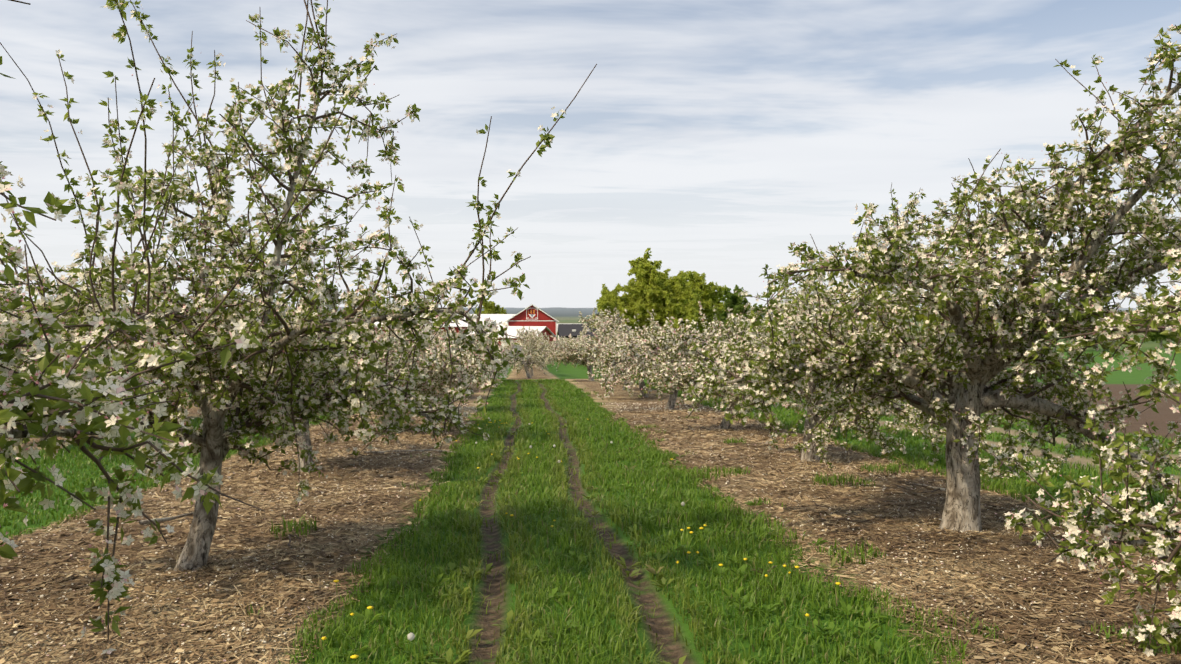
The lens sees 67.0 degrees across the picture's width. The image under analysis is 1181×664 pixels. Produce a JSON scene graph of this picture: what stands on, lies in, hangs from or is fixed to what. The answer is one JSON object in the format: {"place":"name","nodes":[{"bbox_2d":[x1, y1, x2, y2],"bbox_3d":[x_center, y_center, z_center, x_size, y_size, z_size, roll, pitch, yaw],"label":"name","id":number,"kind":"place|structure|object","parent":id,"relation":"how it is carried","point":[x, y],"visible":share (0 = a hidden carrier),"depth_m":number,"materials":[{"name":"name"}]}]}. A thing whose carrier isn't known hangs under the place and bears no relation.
{"place":"outdoors","nodes":[
{"label":"outdoors","id":0,"kind":"place"},
{"bbox_2d":[0,378,1180,663],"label":"grass","id":1,"kind":"structure","parent":0,"point":[546,456],"depth_m":7.19,"materials":[{"name":"green plant"}]},
{"bbox_2d":[0,307,1180,663],"bbox_3d":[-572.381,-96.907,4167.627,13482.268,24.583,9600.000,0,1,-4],"label":"ground","id":2,"kind":"structure","parent":0,"point":[642,591],"depth_m":6.49,"materials":[{"name":"brown soil"}]},
{"bbox_2d":[13,337,62,370],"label":"apple tree","id":3,"kind":"object","parent":2,"relation":"on","point":[35,348],"visible":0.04,"depth_m":27.60,"materials":[{"name":"white plant"}]},
{"bbox_2d":[0,258,124,383],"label":"apple tree","id":4,"kind":"object","parent":2,"relation":"on","point":[15,292],"visible":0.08,"depth_m":13.02,"materials":[{"name":"white plant"}]},
{"bbox_2d":[19,328,205,395],"bbox_3d":[-9.701,0.808,19.351,4.632,2.731,5.314,1,1,28],"label":"apple tree","id":5,"kind":"object","parent":2,"relation":"on","point":[30,356],"depth_m":18.63,"materials":[{"name":"white plant"}]},
{"bbox_2d":[0,0,265,654],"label":"apple tree","id":6,"kind":"object","parent":2,"relation":"on","point":[34,406],"visible":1,"depth_m":2.65,"materials":[{"name":"white plant"}]},
{"bbox_2d":[243,301,280,317],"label":"tree","id":7,"kind":"object","parent":2,"relation":"on","point":[247,308],"visible":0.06,"depth_m":251.68,"materials":[{"name":"green plant"}]},
{"bbox_2d":[0,0,596,571],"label":"apple tree","id":8,"kind":"object","parent":2,"relation":"on","point":[200,324],"visible":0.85,"depth_m":6.03,"materials":[{"name":"white plant"}]},
{"bbox_2d":[212,262,428,472],"bbox_3d":[-3.752,0.485,11.837,3.278,2.976,4.762,0,1,8],"label":"apple tree","id":9,"kind":"object","parent":2,"relation":"on","point":[305,437],"visible":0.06,"depth_m":11.54,"materials":[{"name":"white plant"}]},
{"bbox_2d":[357,296,386,317],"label":"tree","id":10,"kind":"object","parent":2,"relation":"on","point":[374,305],"visible":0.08,"depth_m":294.01,"materials":[{"name":"green plant"}]},
{"bbox_2d":[322,311,509,432],"bbox_3d":[-3.179,0.845,16.558,4.243,2.502,4.867,1,1,29],"label":"apple tree","id":11,"kind":"object","parent":2,"relation":"on","point":[436,371],"visible":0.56,"depth_m":15.63,"materials":[{"name":"white plant"}]},
{"bbox_2d":[364,322,502,410],"bbox_3d":[-3.751,0.879,22.862,4.180,2.722,2.840,-1,2,-38],"label":"apple tree","id":12,"kind":"object","parent":2,"relation":"on","point":[452,342],"visible":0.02,"depth_m":22.48,"materials":[{"name":"white plant"}]},
{"bbox_2d":[373,314,515,336],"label":"long barn","id":13,"kind":"structure","parent":2,"relation":"on","point":[502,318],"depth_m":264.24,"materials":[{"name":"red paint"}]},
{"bbox_2d":[430,326,473,349],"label":"apple tree","id":14,"kind":"object","parent":2,"relation":"on","point":[457,334],"visible":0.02,"depth_m":28.34,"materials":[{"name":"white plant"}]},
{"bbox_2d":[431,327,490,352],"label":"apple tree","id":15,"kind":"object","parent":2,"relation":"on","point":[475,336],"visible":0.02,"depth_m":38.98,"materials":[{"name":"white plant"}]},
{"bbox_2d":[474,297,506,313],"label":"tree","id":16,"kind":"object","parent":2,"relation":"on","point":[489,307],"visible":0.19,"depth_m":297.91,"materials":[{"name":"green plant"}]},
{"bbox_2d":[470,336,522,381],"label":"apple tree","id":17,"kind":"object","parent":2,"relation":"on","point":[509,348],"visible":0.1,"depth_m":43.58,"materials":[{"name":"white plant"}]},
{"bbox_2d":[466,326,555,346],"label":"farm shed","id":18,"kind":"structure","parent":2,"relation":"on","point":[511,330],"depth_m":178.52,"materials":[{"name":"red paint"}]},
{"bbox_2d":[486,335,555,378],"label":"apple tree","id":19,"kind":"object","parent":2,"relation":"on","point":[542,344],"visible":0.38,"depth_m":51.66,"materials":[{"name":"white plant"}]},
{"bbox_2d":[515,329,545,375],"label":"apple tree","id":20,"kind":"object","parent":2,"relation":"on","point":[532,341],"visible":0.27,"depth_m":56.51,"materials":[{"name":"white plant"}]},
{"bbox_2d":[505,304,558,349],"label":"barn","id":21,"kind":"structure","parent":2,"relation":"on","point":[532,315],"depth_m":199.41,"materials":[{"name":"wood"}]},
{"bbox_2d":[516,326,549,374],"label":"apple tree","id":22,"kind":"object","parent":2,"relation":"on","point":[525,333],"visible":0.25,"depth_m":60.09,"materials":[{"name":"white plant"}]},
{"bbox_2d":[534,331,597,380],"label":"apple tree","id":23,"kind":"object","parent":2,"relation":"on","point":[562,354],"visible":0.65,"depth_m":44.78,"materials":[{"name":"white plant"}]},
{"bbox_2d":[557,324,596,349],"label":"farm building","id":24,"kind":"structure","parent":2,"relation":"on","point":[565,330],"depth_m":194.10,"materials":[{"name":"black metal"}]},
{"bbox_2d":[322,415,840,663],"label":"dandelions","id":25,"kind":"object","parent":2,"relation":"on","point":[411,636],"visible":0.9,"depth_m":6.12,"materials":[{"name":"yellow plant"}]},
{"bbox_2d":[0,410,1180,663],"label":"mulch debris","id":26,"kind":"object","parent":2,"relation":"on","point":[708,418],"visible":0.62,"depth_m":6.95,"materials":[{"name":"brown wood"}]},
{"bbox_2d":[2,402,1179,663],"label":"chips","id":27,"kind":"object","parent":2,"relation":"on","point":[632,422],"visible":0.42,"depth_m":7.28,"materials":[{"name":"brown wood"}]},
{"bbox_2d":[60,406,1137,580],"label":"grass tufts","id":28,"kind":"object","parent":2,"relation":"on","point":[144,521],"visible":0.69,"depth_m":8.62,"materials":[{"name":"green plant"}]},
{"bbox_2d":[578,306,646,384],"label":"apple tree","id":29,"kind":"object","parent":2,"relation":"on","point":[610,318],"visible":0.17,"depth_m":38.55,"materials":[{"name":"white plant"}]},
{"bbox_2d":[330,411,898,663],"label":"weed rosettes","id":30,"kind":"object","parent":2,"relation":"on","point":[847,609],"visible":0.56,"depth_m":6.04,"materials":[{"name":"green plant"}]},
{"bbox_2d":[583,317,662,389],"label":"apple tree","id":31,"kind":"object","parent":2,"relation":"on","point":[605,330],"visible":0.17,"depth_m":33.43,"materials":[{"name":"white plant"}]},
{"bbox_2d":[572,320,709,397],"bbox_3d":[1.178,0.957,29.619,4.562,2.689,5.233,1,2,36],"label":"apple tree","id":32,"kind":"object","parent":2,"relation":"on","point":[594,346],"visible":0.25,"depth_m":29.27,"materials":[{"name":"white plant"}]},
{"bbox_2d":[589,248,704,334],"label":"maple tree","id":33,"kind":"object","parent":2,"relation":"on","point":[648,291],"visible":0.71,"depth_m":120.25,"materials":[{"name":"green plant"}]},
{"bbox_2d":[633,309,662,335],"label":"apple tree","id":34,"kind":"object","parent":2,"relation":"on","point":[651,319],"visible":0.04,"depth_m":51.03,"materials":[{"name":"white plant"}]},
{"bbox_2d":[587,301,769,408],"bbox_3d":[2.580,0.708,23.721,3.663,3.058,5.045,1,2,41],"label":"apple tree","id":35,"kind":"object","parent":2,"relation":"on","point":[656,347],"visible":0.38,"depth_m":23.27,"materials":[{"name":"white plant"}]},
{"bbox_2d":[681,270,727,336],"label":"maple tree","id":36,"kind":"object","parent":2,"relation":"on","point":[708,299],"visible":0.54,"depth_m":134.01,"materials":[{"name":"green plant"}]},
{"bbox_2d":[626,311,849,429],"bbox_3d":[3.114,0.849,16.851,4.778,2.496,3.753,0,1,-6],"label":"apple tree","id":37,"kind":"object","parent":2,"relation":"on","point":[680,346],"visible":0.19,"depth_m":16.95,"materials":[{"name":"white plant"}]},
{"bbox_2d":[715,285,766,341],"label":"tree","id":38,"kind":"object","parent":2,"relation":"on","point":[733,301],"visible":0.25,"depth_m":160.92,"materials":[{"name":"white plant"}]},
{"bbox_2d":[690,184,1067,480],"bbox_3d":[3.381,0.271,12.791,3.941,4.156,5.782,0,1,-17],"label":"apple tree","id":39,"kind":"object","parent":2,"relation":"on","point":[826,298],"visible":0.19,"depth_m":11.54,"materials":[{"name":"white plant"}]},
{"bbox_2d":[849,283,908,341],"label":"tree","id":40,"kind":"object","parent":2,"relation":"on","point":[878,290],"visible":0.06,"depth_m":176.16,"materials":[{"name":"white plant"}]},
{"bbox_2d":[684,24,1180,532],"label":"apple tree","id":41,"kind":"object","parent":2,"relation":"on","point":[976,384],"visible":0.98,"depth_m":7.14,"materials":[{"name":"white plant"}]},
{"bbox_2d":[911,283,964,339],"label":"tree","id":42,"kind":"object","parent":2,"relation":"on","point":[921,317],"visible":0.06,"depth_m":174.60,"materials":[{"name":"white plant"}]},
{"bbox_2d":[938,309,961,369],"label":"apple tree","id":43,"kind":"object","parent":2,"relation":"on","point":[945,324],"depth_m":53.89,"materials":[{"name":"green plant"}]},
{"bbox_2d":[971,299,998,343],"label":"tree","id":44,"kind":"object","parent":2,"relation":"on","point":[989,327],"depth_m":183.79,"materials":[{"name":"green plant"}]},
{"bbox_2d":[1053,318,1104,349],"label":"tree","id":45,"kind":"object","parent":2,"relation":"on","point":[1063,334],"depth_m":178.19,"materials":[{"name":"green plant"}]},
{"bbox_2d":[1004,247,1180,656],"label":"apple tree","id":46,"kind":"object","parent":2,"relation":"on","point":[1161,539],"visible":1,"depth_m":4.09,"materials":[{"name":"white plant"}]},
{"bbox_2d":[1095,296,1128,346],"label":"tree","id":47,"kind":"object","parent":2,"relation":"on","point":[1109,312],"visible":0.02,"depth_m":191.95,"materials":[{"name":"green plant"}]},
{"bbox_2d":[1134,297,1175,348],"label":"tree","id":48,"kind":"object","parent":2,"relation":"on","point":[1151,336],"visible":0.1,"depth_m":210.89,"materials":[{"name":"green plant"}]},
{"bbox_2d":[1149,290,1180,342],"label":"tree","id":49,"kind":"object","parent":2,"relation":"on","point":[1164,336],"visible":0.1,"depth_m":190.18,"materials":[{"name":"green plant"}]},
{"bbox_2d":[0,0,1180,308],"label":"sky","id":50,"kind":"structure","parent":0,"point":[713,137],"materials":[{"name":"white"}]}
]}

